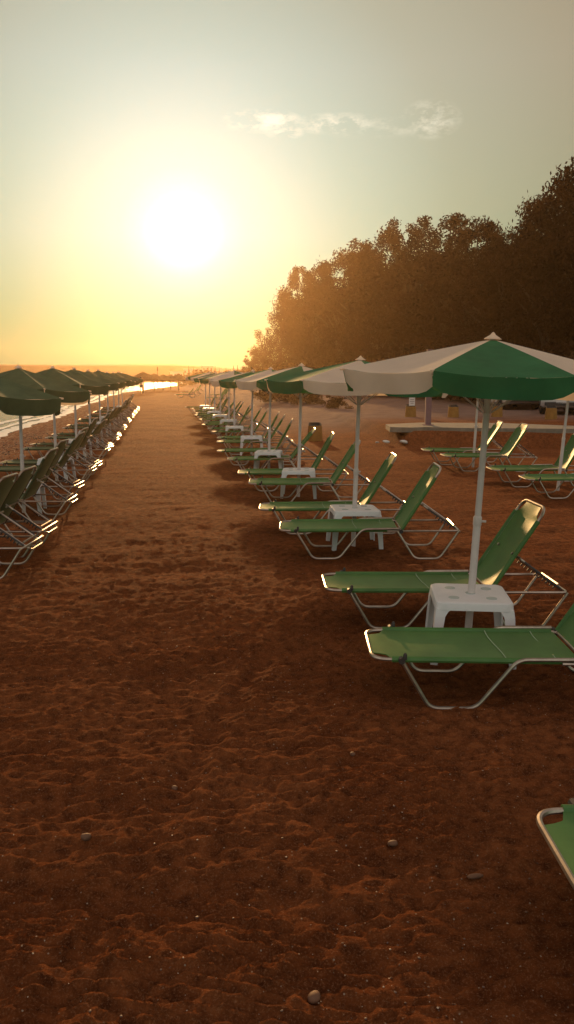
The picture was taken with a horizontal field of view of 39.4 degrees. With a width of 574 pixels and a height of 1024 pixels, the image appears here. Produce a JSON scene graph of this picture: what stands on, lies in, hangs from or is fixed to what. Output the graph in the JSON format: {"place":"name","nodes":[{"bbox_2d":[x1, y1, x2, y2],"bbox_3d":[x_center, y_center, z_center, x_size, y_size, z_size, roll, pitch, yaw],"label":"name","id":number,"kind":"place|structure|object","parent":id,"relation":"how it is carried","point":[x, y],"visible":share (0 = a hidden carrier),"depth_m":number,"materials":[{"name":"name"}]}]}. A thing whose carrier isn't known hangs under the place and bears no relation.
{"place":"outdoors","nodes":[
{"label":"outdoors","id":0,"kind":"place"},
{"bbox_2d":[0,382,180,433],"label":"sea","id":1,"kind":"structure","parent":0,"point":[5,417],"depth_m":86.54,"materials":[{"name":"grey liquid"}]},
{"bbox_2d":[0,394,117,436],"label":"surf foam","id":2,"kind":"object","parent":1,"relation":"on","point":[4,432],"visible":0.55,"depth_m":44.99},
{"bbox_2d":[0,364,241,375],"bbox_3d":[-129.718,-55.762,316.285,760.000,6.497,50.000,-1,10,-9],"label":"hills","id":3,"kind":"structure","parent":0,"point":[136,369],"depth_m":313.75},
{"bbox_2d":[0,381,573,1023],"bbox_3d":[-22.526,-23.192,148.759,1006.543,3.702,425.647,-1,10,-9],"label":"ground","id":4,"kind":"structure","parent":0,"point":[108,693],"depth_m":4.25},
{"bbox_2d":[0,473,42,579],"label":"sun lounger","id":5,"kind":"object","parent":4,"relation":"on","point":[7,483],"visible":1,"depth_m":7.79,"materials":[{"name":"fabric"}]},
{"bbox_2d":[0,465,57,556],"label":"sun lounger","id":6,"kind":"object","parent":4,"relation":"on","point":[25,475],"visible":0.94,"depth_m":8.81,"materials":[{"name":"fabric"}]},
{"bbox_2d":[0,378,63,415],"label":"beach parasol","id":7,"kind":"object","parent":4,"relation":"on","point":[16,399],"visible":1,"depth_m":7.50,"materials":[{"name":"green fabric"}]},
{"bbox_2d":[26,480,46,515],"bbox_3d":[-3.812,-0.199,11.589,0.584,0.474,0.584,-1,9,-9],"label":"side table","id":8,"kind":"object","parent":4,"relation":"on","point":[42,490],"visible":0.14,"depth_m":11.47,"materials":[{"name":"white plastic"}]},
{"bbox_2d":[0,365,91,512],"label":"beach parasol","id":9,"kind":"object","parent":4,"relation":"on","point":[71,394],"visible":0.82,"depth_m":11.11,"materials":[{"name":"green fabric"}]},
{"bbox_2d":[18,447,77,523],"bbox_3d":[-3.863,-0.386,10.959,1.923,0.981,0.689,0,10,-2],"label":"sun lounger","id":10,"kind":"object","parent":4,"relation":"on","point":[39,476],"visible":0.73,"depth_m":10.83,"materials":[{"name":"fabric"}]},
{"bbox_2d":[0,431,96,487],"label":"sun lounger","id":11,"kind":"object","parent":4,"relation":"on","point":[68,453],"visible":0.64,"depth_m":14.16,"materials":[{"name":"fabric"}]},
{"bbox_2d":[0,427,102,479],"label":"sun lounger","id":12,"kind":"object","parent":4,"relation":"on","point":[17,462],"visible":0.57,"depth_m":15.62,"materials":[{"name":"fabric"}]},
{"bbox_2d":[37,456,75,482],"bbox_3d":[-4.373,-0.803,15.195,0.584,0.474,0.584,0,10,2],"label":"side table","id":13,"kind":"object","parent":4,"relation":"on","point":[65,468],"visible":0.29,"depth_m":14.96,"materials":[{"name":"white plastic"}]},
{"bbox_2d":[31,439,84,506],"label":"sun lounger","id":14,"kind":"object","parent":4,"relation":"on","point":[61,445],"visible":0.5,"depth_m":12.03,"materials":[{"name":"fabric"}]},
{"bbox_2d":[23,417,110,462],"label":"sun lounger","id":15,"kind":"object","parent":4,"relation":"on","point":[89,431],"visible":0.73,"depth_m":17.95,"materials":[{"name":"fabric"}]},
{"bbox_2d":[30,419,113,457],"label":"sun lounger","id":16,"kind":"object","parent":4,"relation":"on","point":[97,429],"visible":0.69,"depth_m":18.96,"materials":[{"name":"fabric"}]},
{"bbox_2d":[36,366,109,480],"bbox_3d":[-4.375,-1.365,15.139,2.003,2.758,2.003,3,8,25],"label":"beach parasol","id":17,"kind":"object","parent":4,"relation":"on","point":[95,388],"visible":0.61,"depth_m":14.73,"materials":[{"name":"green fabric"}]},
{"bbox_2d":[61,439,91,458],"bbox_3d":[-4.927,-1.462,18.791,0.584,0.474,0.584,0,10,1],"label":"side table","id":18,"kind":"object","parent":4,"relation":"on","point":[88,441],"visible":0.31,"depth_m":18.79,"materials":[{"name":"white plastic"}]},
{"bbox_2d":[45,413,118,448],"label":"sun lounger","id":19,"kind":"object","parent":4,"relation":"on","point":[73,437],"visible":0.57,"depth_m":21.63,"materials":[{"name":"fabric"}]},
{"bbox_2d":[51,410,121,443],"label":"sun lounger","id":20,"kind":"object","parent":4,"relation":"on","point":[109,411],"visible":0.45,"depth_m":22.92,"materials":[{"name":"fabric"}]},
{"bbox_2d":[66,367,119,458],"bbox_3d":[-4.929,-1.987,18.740,2.003,2.758,2.003,4,9,29],"label":"beach parasol","id":21,"kind":"object","parent":4,"relation":"on","point":[113,385],"visible":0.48,"depth_m":18.40,"materials":[{"name":"green fabric"}]},
{"bbox_2d":[62,407,125,437],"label":"sun lounger","id":22,"kind":"object","parent":4,"relation":"on","point":[113,412],"visible":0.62,"depth_m":25.04,"materials":[{"name":"fabric"}]},
{"bbox_2d":[66,406,126,435],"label":"sun lounger","id":23,"kind":"object","parent":4,"relation":"on","point":[117,411],"visible":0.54,"depth_m":26.23,"materials":[{"name":"metal"}]},
{"bbox_2d":[77,404,129,429],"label":"sun lounger","id":24,"kind":"object","parent":4,"relation":"on","point":[118,414],"visible":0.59,"depth_m":28.65,"materials":[{"name":"metal"}]},
{"bbox_2d":[85,370,125,444],"bbox_3d":[-5.494,-2.582,22.364,2.003,2.758,2.003,3,7,30],"label":"beach parasol","id":25,"kind":"object","parent":4,"relation":"on","point":[121,385],"visible":0.32,"depth_m":22.08,"materials":[{"name":"green fabric"}]},
{"bbox_2d":[93,369,130,421],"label":"beach parasol","id":26,"kind":"object","parent":4,"relation":"on","point":[127,383],"visible":0.38,"depth_m":25.65,"materials":[{"name":"green fabric"}]},
{"bbox_2d":[111,372,138,408],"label":"beach parasol","id":27,"kind":"object","parent":4,"relation":"on","point":[134,380],"visible":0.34,"depth_m":32.75,"materials":[{"name":"green fabric"}]},
{"bbox_2d":[116,371,140,406],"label":"beach parasol","id":28,"kind":"object","parent":4,"relation":"on","point":[125,375],"visible":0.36,"depth_m":36.20,"materials":[{"name":"green fabric"}]},
{"bbox_2d":[134,372,157,392],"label":"straw parasol","id":29,"kind":"object","parent":4,"relation":"on","point":[145,376],"visible":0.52,"depth_m":88.66,"materials":[{"name":"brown wood"}]},
{"bbox_2d":[146,373,165,390],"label":"straw parasol","id":30,"kind":"object","parent":4,"relation":"on","point":[159,378],"visible":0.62,"depth_m":100.65,"materials":[{"name":"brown wood"}]},
{"bbox_2d":[167,374,190,389],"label":"straw parasol","id":31,"kind":"object","parent":4,"relation":"on","point":[178,377],"visible":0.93,"depth_m":104.79,"materials":[{"name":"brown wood"}]},
{"bbox_2d":[184,369,208,384],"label":"bush","id":32,"kind":"object","parent":4,"relation":"on","point":[196,373],"visible":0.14,"depth_m":146.94,"materials":[{"name":"green plant"}]},
{"bbox_2d":[187,371,211,410],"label":"beach parasol","id":33,"kind":"object","parent":4,"relation":"on","point":[189,377],"visible":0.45,"depth_m":37.27,"materials":[{"name":"white fabric"}]},
{"bbox_2d":[198,370,229,432],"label":"beach parasol","id":34,"kind":"object","parent":4,"relation":"on","point":[228,399],"visible":0.13,"depth_m":27.36,"materials":[{"name":"white fabric"}]},
{"bbox_2d":[194,400,239,422],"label":"sun lounger","id":35,"kind":"object","parent":4,"relation":"on","point":[213,414],"visible":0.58,"depth_m":33.45,"materials":[{"name":"metal"}]},
{"bbox_2d":[197,400,242,420],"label":"sun lounger","id":36,"kind":"object","parent":4,"relation":"on","point":[203,416],"visible":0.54,"depth_m":31.35,"materials":[{"name":"green"}]},
{"bbox_2d":[199,369,241,435],"bbox_3d":[-1.583,-2.896,24.101,1.984,2.758,1.984,-4,10,-26],"label":"beach parasol","id":37,"kind":"object","parent":4,"relation":"on","point":[204,380],"visible":0.47,"depth_m":23.70,"materials":[{"name":"white fabric"}]},
{"bbox_2d":[199,401,248,427],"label":"sun lounger","id":38,"kind":"object","parent":4,"relation":"on","point":[245,418],"visible":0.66,"depth_m":30.09,"materials":[{"name":"metal"}]},
{"bbox_2d":[201,404,257,433],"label":"sun lounger","id":39,"kind":"object","parent":4,"relation":"on","point":[240,423],"visible":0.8,"depth_m":26.73,"materials":[{"name":"metal"}]},
{"bbox_2d":[204,405,256,430],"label":"sun lounger","id":40,"kind":"object","parent":4,"relation":"on","point":[210,421],"visible":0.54,"depth_m":27.98,"materials":[{"name":"metal"}]},
{"bbox_2d":[209,369,255,453],"bbox_3d":[-0.872,-2.146,19.922,1.984,2.758,1.984,5,10,21],"label":"beach parasol","id":41,"kind":"object","parent":4,"relation":"on","point":[214,382],"visible":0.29,"depth_m":19.71,"materials":[{"name":"white fabric"}]},
{"bbox_2d":[208,407,268,436],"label":"sun lounger","id":42,"kind":"object","parent":4,"relation":"on","point":[254,419],"visible":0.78,"depth_m":24.91,"materials":[{"name":"fabric"}]},
{"bbox_2d":[212,409,273,439],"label":"sun lounger","id":43,"kind":"object","parent":4,"relation":"on","point":[247,430],"visible":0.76,"depth_m":23.61,"materials":[{"name":"fabric"}]},
{"bbox_2d":[217,367,276,468],"bbox_3d":[-0.357,-1.561,16.342,1.984,2.758,1.984,-5,12,-31],"label":"beach parasol","id":44,"kind":"object","parent":4,"relation":"on","point":[230,383],"visible":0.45,"depth_m":15.96,"materials":[{"name":"white fabric"}]},
{"bbox_2d":[241,349,259,371],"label":"beach tree","id":45,"kind":"object","parent":4,"relation":"on","point":[244,368],"visible":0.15,"depth_m":105.76,"materials":[{"name":"green plant"}]},
{"bbox_2d":[240,435,262,454],"bbox_3d":[-0.885,-1.656,19.999,0.584,0.474,0.584,-1,10,-4],"label":"side table","id":46,"kind":"object","parent":4,"relation":"on","point":[244,437],"visible":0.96,"depth_m":19.72,"materials":[{"name":"white plastic"}]},
{"bbox_2d":[217,412,287,449],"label":"sun lounger","id":47,"kind":"object","parent":4,"relation":"on","point":[239,437],"visible":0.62,"depth_m":21.16,"materials":[{"name":"fabric"}]},
{"bbox_2d":[217,414,293,454],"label":"sun lounger","id":48,"kind":"object","parent":4,"relation":"on","point":[227,441],"visible":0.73,"depth_m":19.74,"materials":[{"name":"fabric"}]},
{"bbox_2d":[217,418,304,465],"bbox_3d":[-0.564,-1.542,17.549,1.923,0.981,0.689,0,9,1],"label":"sun lounger","id":49,"kind":"object","parent":4,"relation":"on","point":[229,450],"visible":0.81,"depth_m":17.37,"materials":[{"name":"fabric"}]},
{"bbox_2d":[246,327,277,369],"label":"beach tree","id":50,"kind":"object","parent":4,"relation":"on","point":[257,352],"visible":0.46,"depth_m":100.90,"materials":[{"name":"green plant"}]},
{"bbox_2d":[254,450,283,468],"bbox_3d":[-0.372,-1.016,16.441,0.584,0.474,0.584,0,10,4],"label":"side table","id":51,"kind":"object","parent":4,"relation":"on","point":[278,453],"visible":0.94,"depth_m":16.17,"materials":[{"name":"white plastic"}]},
{"bbox_2d":[253,390,286,401],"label":"shrub","id":52,"kind":"object","parent":4,"relation":"on","point":[260,394],"visible":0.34,"depth_m":49.38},
{"bbox_2d":[254,357,290,370],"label":"shrub","id":53,"kind":"object","parent":4,"relation":"on","point":[267,366],"visible":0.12,"depth_m":85.64,"materials":[{"name":"green plant"}]},
{"bbox_2d":[234,363,312,496],"bbox_3d":[0.200,-1.004,12.938,1.984,2.758,1.984,4,10,18],"label":"beach parasol","id":54,"kind":"object","parent":4,"relation":"on","point":[253,382],"visible":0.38,"depth_m":12.54,"materials":[{"name":"white fabric"}]},
{"bbox_2d":[227,427,322,468],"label":"sun lounger","id":55,"kind":"object","parent":4,"relation":"on","point":[237,458],"visible":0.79,"depth_m":16.17,"materials":[{"name":"green"}]},
{"bbox_2d":[257,311,298,365],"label":"beach tree","id":56,"kind":"object","parent":4,"relation":"on","point":[272,345],"visible":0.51,"depth_m":95.76,"materials":[{"name":"green plant"}]},
{"bbox_2d":[265,393,298,402],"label":"shrub","id":57,"kind":"object","parent":4,"relation":"on","point":[287,396],"visible":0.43,"depth_m":46.37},
{"bbox_2d":[0,431,573,1023],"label":"pebbles","id":58,"kind":"object","parent":4,"relation":"on","point":[302,815],"visible":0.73,"depth_m":3.04,"materials":[{"name":"stone"}]},
{"bbox_2d":[269,265,316,359],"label":"beach tree","id":59,"kind":"object","parent":4,"relation":"on","point":[294,277],"visible":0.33,"depth_m":89.45,"materials":[{"name":"green plant"}]},
{"bbox_2d":[238,432,348,491],"bbox_3d":[0.110,-0.886,13.890,1.923,0.981,0.689,0,10,-1],"label":"sun lounger","id":60,"kind":"object","parent":4,"relation":"on","point":[249,471],"visible":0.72,"depth_m":13.83,"materials":[{"name":"green"}]},
{"bbox_2d":[280,468,316,498],"bbox_3d":[0.190,-0.460,13.036,0.584,0.474,0.584,0,9,2],"label":"side table","id":61,"kind":"object","parent":4,"relation":"on","point":[296,471],"visible":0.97,"depth_m":12.76,"materials":[{"name":"white plastic"}]},
{"bbox_2d":[271,353,328,370],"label":"shrub","id":62,"kind":"object","parent":4,"relation":"on","point":[290,360],"visible":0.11,"depth_m":74.82,"materials":[{"name":"green plant"}]},
{"bbox_2d":[270,265,338,360],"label":"beach tree","id":63,"kind":"object","parent":4,"relation":"on","point":[309,331],"visible":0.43,"depth_m":86.89,"materials":[{"name":"green plant"}]},
{"bbox_2d":[287,393,330,404],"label":"shrub","id":64,"kind":"object","parent":4,"relation":"on","point":[308,398],"visible":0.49,"depth_m":43.13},
{"bbox_2d":[249,439,370,501],"bbox_3d":[0.374,-0.640,12.330,1.923,0.961,0.689,0,10,-1],"label":"sun lounger","id":65,"kind":"object","parent":4,"relation":"on","point":[340,468],"visible":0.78,"depth_m":12.44,"materials":[{"name":"fabric"}]},
{"bbox_2d":[308,990,320,1003],"bbox_3d":[0.086,1.531,2.532,0.042,0.025,0.042,0,10,-3],"label":"beach stone","id":66,"kind":"object","parent":4,"relation":"on","point":[314,996],"visible":1,"depth_m":2.52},
{"bbox_2d":[308,422,322,440],"bbox_3d":[0.842,-2.412,24.123,0.473,0.550,0.461,-1,10,-6],"label":"yellow tub","id":67,"kind":"object","parent":4,"relation":"on","point":[317,435],"visible":0.94,"depth_m":23.95,"materials":[{"name":"paint"}]},
{"bbox_2d":[293,358,343,368],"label":"shrub","id":68,"kind":"object","parent":4,"relation":"on","point":[309,362],"visible":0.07,"depth_m":70.55,"materials":[{"name":"green plant"}]},
{"bbox_2d":[313,277,349,359],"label":"beach tree","id":69,"kind":"object","parent":4,"relation":"on","point":[341,282],"depth_m":86.58,"materials":[{"name":"green plant"}]},
{"bbox_2d":[259,452,404,534],"bbox_3d":[0.610,-0.248,10.026,1.923,0.961,0.689,0,9,0],"label":"sun lounger","id":70,"kind":"object","parent":4,"relation":"on","point":[374,484],"visible":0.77,"depth_m":10.13,"materials":[{"name":"fabric"}]},
{"bbox_2d":[300,247,370,363],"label":"beach tree","id":71,"kind":"object","parent":4,"relation":"on","point":[325,277],"visible":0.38,"depth_m":78.98,"materials":[{"name":"green plant"}]},
{"bbox_2d":[318,396,353,408],"bbox_3d":[2.227,-5.149,37.701,1.671,0.636,1.482,-4,11,-23],"label":"shrub","id":72,"kind":"object","parent":4,"relation":"on","point":[336,401],"visible":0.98,"depth_m":37.42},
{"bbox_2d":[314,351,379,367],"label":"shrub","id":73,"kind":"object","parent":4,"relation":"on","point":[344,355],"visible":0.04,"depth_m":63.31,"materials":[{"name":"green plant"}]},
{"bbox_2d":[326,504,382,550],"bbox_3d":[0.776,0.182,9.254,0.584,0.474,0.584,0,9,-4],"label":"side table","id":74,"kind":"object","parent":4,"relation":"on","point":[338,511],"visible":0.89,"depth_m":9.01,"materials":[{"name":"white plastic"}]},
{"bbox_2d":[264,356,447,545],"bbox_3d":[0.786,-0.384,9.167,1.984,2.758,1.984,-3,10,-29],"label":"beach parasol","id":75,"kind":"object","parent":4,"relation":"on","point":[328,380],"visible":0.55,"depth_m":8.54,"materials":[{"name":"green fabric"}]},
{"bbox_2d":[326,349,403,366],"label":"shrub","id":76,"kind":"object","parent":4,"relation":"on","point":[361,353],"visible":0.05,"depth_m":57.86,"materials":[{"name":"green plant"}]},
{"bbox_2d":[279,462,460,559],"bbox_3d":[0.875,-0.030,8.603,1.923,0.961,0.689,0,10,1],"label":"sun lounger","id":77,"kind":"object","parent":4,"relation":"on","point":[414,500],"visible":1,"depth_m":8.63,"materials":[{"name":"fabric"}]},
{"bbox_2d":[316,238,426,359],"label":"beach tree","id":78,"kind":"object","parent":4,"relation":"on","point":[355,343],"visible":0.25,"depth_m":72.77,"materials":[{"name":"green plant"}]},
{"bbox_2d":[339,216,444,357],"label":"beach tree","id":79,"kind":"object","parent":4,"relation":"on","point":[373,286],"visible":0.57,"depth_m":65.71,"materials":[{"name":"green plant"}]},
{"bbox_2d":[364,338,447,361],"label":"shrub","id":80,"kind":"object","parent":4,"relation":"on","point":[392,353],"visible":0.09,"depth_m":52.53,"materials":[{"name":"green plant"}]},
{"bbox_2d":[405,398,415,416],"bbox_3d":[4.692,-3.959,30.410,0.430,0.750,0.419,-3,10,-16],"label":"yellow tub","id":81,"kind":"object","parent":4,"relation":"on","point":[410,410],"visible":0.91,"depth_m":30.29,"materials":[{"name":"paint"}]},
{"bbox_2d":[377,212,481,352],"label":"beach tree","id":82,"kind":"object","parent":4,"relation":"on","point":[426,328],"visible":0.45,"depth_m":61.22,"materials":[{"name":"green plant"}]},
{"bbox_2d":[321,499,568,628],"bbox_3d":[1.250,0.393,6.452,1.923,0.961,0.689,0,9,-1],"label":"sun lounger","id":83,"kind":"object","parent":4,"relation":"on","point":[507,543],"visible":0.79,"depth_m":6.50,"materials":[{"name":"fabric"}]},
{"bbox_2d":[447,405,458,417],"bbox_3d":[6.254,-3.781,30.156,0.430,0.500,0.419,-1,10,-8],"label":"yellow tub","id":84,"kind":"object","parent":4,"relation":"on","point":[453,411],"visible":0.94,"depth_m":30.00,"materials":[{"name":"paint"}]},
{"bbox_2d":[340,332,573,627],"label":"beach parasol","id":85,"kind":"object","parent":4,"relation":"on","point":[490,368],"visible":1,"depth_m":4.88,"materials":[{"name":"green fabric"}]},
{"bbox_2d":[421,420,506,465],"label":"sun lounger","id":86,"kind":"object","parent":4,"relation":"on","point":[494,429],"visible":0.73,"depth_m":17.69,"materials":[{"name":"fabric"}]},
{"bbox_2d":[364,603,573,709],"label":"sun lounger","id":87,"kind":"object","parent":4,"relation":"on","point":[514,646],"visible":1,"depth_m":5.08,"materials":[{"name":"fabric"}]},
{"bbox_2d":[425,583,515,669],"bbox_3d":[1.310,0.810,5.778,0.584,0.474,0.584,1,10,5],"label":"side table","id":88,"kind":"object","parent":4,"relation":"on","point":[444,599],"visible":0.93,"depth_m":5.60,"materials":[{"name":"white plastic"}]},
{"bbox_2d":[422,216,527,346],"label":"beach tree","id":89,"kind":"object","parent":4,"relation":"on","point":[451,268],"visible":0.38,"depth_m":55.45,"materials":[{"name":"green plant"}]},
{"bbox_2d":[466,873,483,878],"bbox_3d":[0.738,1.429,3.147,0.076,0.016,0.024,2,14,-22],"label":"beach stone","id":90,"kind":"object","parent":4,"relation":"on","point":[475,876],"visible":1,"depth_m":3.14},
{"bbox_2d":[472,398,478,466],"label":"beach parasol","id":91,"kind":"object","parent":4,"relation":"on","point":[475,433],"visible":0.03,"depth_m":16.93,"materials":[{"name":"metal"}]},
{"bbox_2d":[386,422,573,432],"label":"concrete slab","id":92,"kind":"structure","parent":4,"relation":"on","point":[419,426],"depth_m":22.80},
{"bbox_2d":[422,349,432,424],"bbox_3d":[4.174,-3.644,23.497,0.300,2.200,0.528,0,10,1],"label":"shower post","id":93,"kind":"object","parent":92,"relation":"on","point":[428,403],"visible":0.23,"depth_m":23.68,"materials":[{"name":"paint"}]},
{"bbox_2d":[440,423,537,471],"bbox_3d":[4.143,-1.339,16.460,1.923,0.961,0.689,0,10,-2],"label":"sun lounger","id":94,"kind":"object","parent":4,"relation":"on","point":[512,442],"visible":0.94,"depth_m":16.52,"materials":[{"name":"fabric"}]},
{"bbox_2d":[431,335,549,400],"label":"shrub","id":95,"kind":"object","parent":4,"relation":"on","point":[450,397],"visible":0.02,"depth_m":43.17,"materials":[{"name":"green plant"}]},
{"bbox_2d":[443,227,542,346],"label":"beach tree","id":96,"kind":"object","parent":4,"relation":"on","point":[491,263],"visible":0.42,"depth_m":50.19,"materials":[{"name":"green plant"}]},
{"bbox_2d":[491,404,502,416],"bbox_3d":[7.929,-3.824,30.273,0.430,0.500,0.419,-2,10,-13],"label":"yellow tub","id":97,"kind":"object","parent":4,"relation":"on","point":[498,412],"visible":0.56,"depth_m":30.12,"materials":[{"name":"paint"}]},
{"bbox_2d":[480,399,539,409],"bbox_3d":[10.330,-5.558,37.275,1.760,1.480,4.170,-1,10,-4],"label":"parked car","id":98,"kind":"object","parent":4,"relation":"on","point":[534,404],"visible":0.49,"depth_m":35.52,"materials":[{"name":"silver metal"}]},
{"bbox_2d":[486,433,573,487],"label":"sun lounger","id":99,"kind":"object","parent":4,"relation":"on","point":[568,456],"visible":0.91,"depth_m":14.41,"materials":[{"name":"fabric"}]},
{"bbox_2d":[498,178,573,356],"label":"beach tree","id":100,"kind":"object","parent":4,"relation":"on","point":[516,337],"visible":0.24,"depth_m":45.78,"materials":[{"name":"green plant"}]},
{"bbox_2d":[501,156,573,354],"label":"beach tree","id":101,"kind":"object","parent":4,"relation":"on","point":[548,249],"visible":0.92,"depth_m":38.92,"materials":[{"name":"green plant"}]},
{"bbox_2d":[519,472,573,498],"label":"sun lounger","id":102,"kind":"object","parent":4,"relation":"on","point":[548,477],"visible":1,"depth_m":13.04,"materials":[{"name":"fabric"}]},
{"bbox_2d":[545,405,556,419],"bbox_3d":[9.485,-3.565,28.798,0.430,0.500,0.419,-1,10,-3],"label":"yellow tub","id":103,"kind":"object","parent":4,"relation":"on","point":[551,412],"visible":0.96,"depth_m":28.65,"materials":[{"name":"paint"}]},
{"bbox_2d":[536,798,573,888],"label":"sun lounger","id":104,"kind":"object","parent":4,"relation":"on","point":[558,837],"visible":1,"depth_m":2.84,"materials":[{"name":"green"}]},
{"bbox_2d":[539,400,573,413],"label":"parked car","id":105,"kind":"object","parent":4,"relation":"on","point":[543,404],"visible":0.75,"depth_m":31.17,"materials":[{"name":"silver metal"}]},
{"bbox_2d":[547,340,573,358],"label":"shrub","id":106,"kind":"object","parent":4,"relation":"on","point":[560,348],"visible":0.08,"depth_m":36.72,"materials":[{"name":"green plant"}]},
{"bbox_2d":[556,401,568,490],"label":"beach parasol","id":107,"kind":"object","parent":4,"relation":"on","point":[563,443],"visible":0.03,"depth_m":13.59,"materials":[{"name":"metal"}]},
{"bbox_2d":[0,0,573,368],"label":"sky","id":108,"kind":"structure","parent":0,"point":[167,166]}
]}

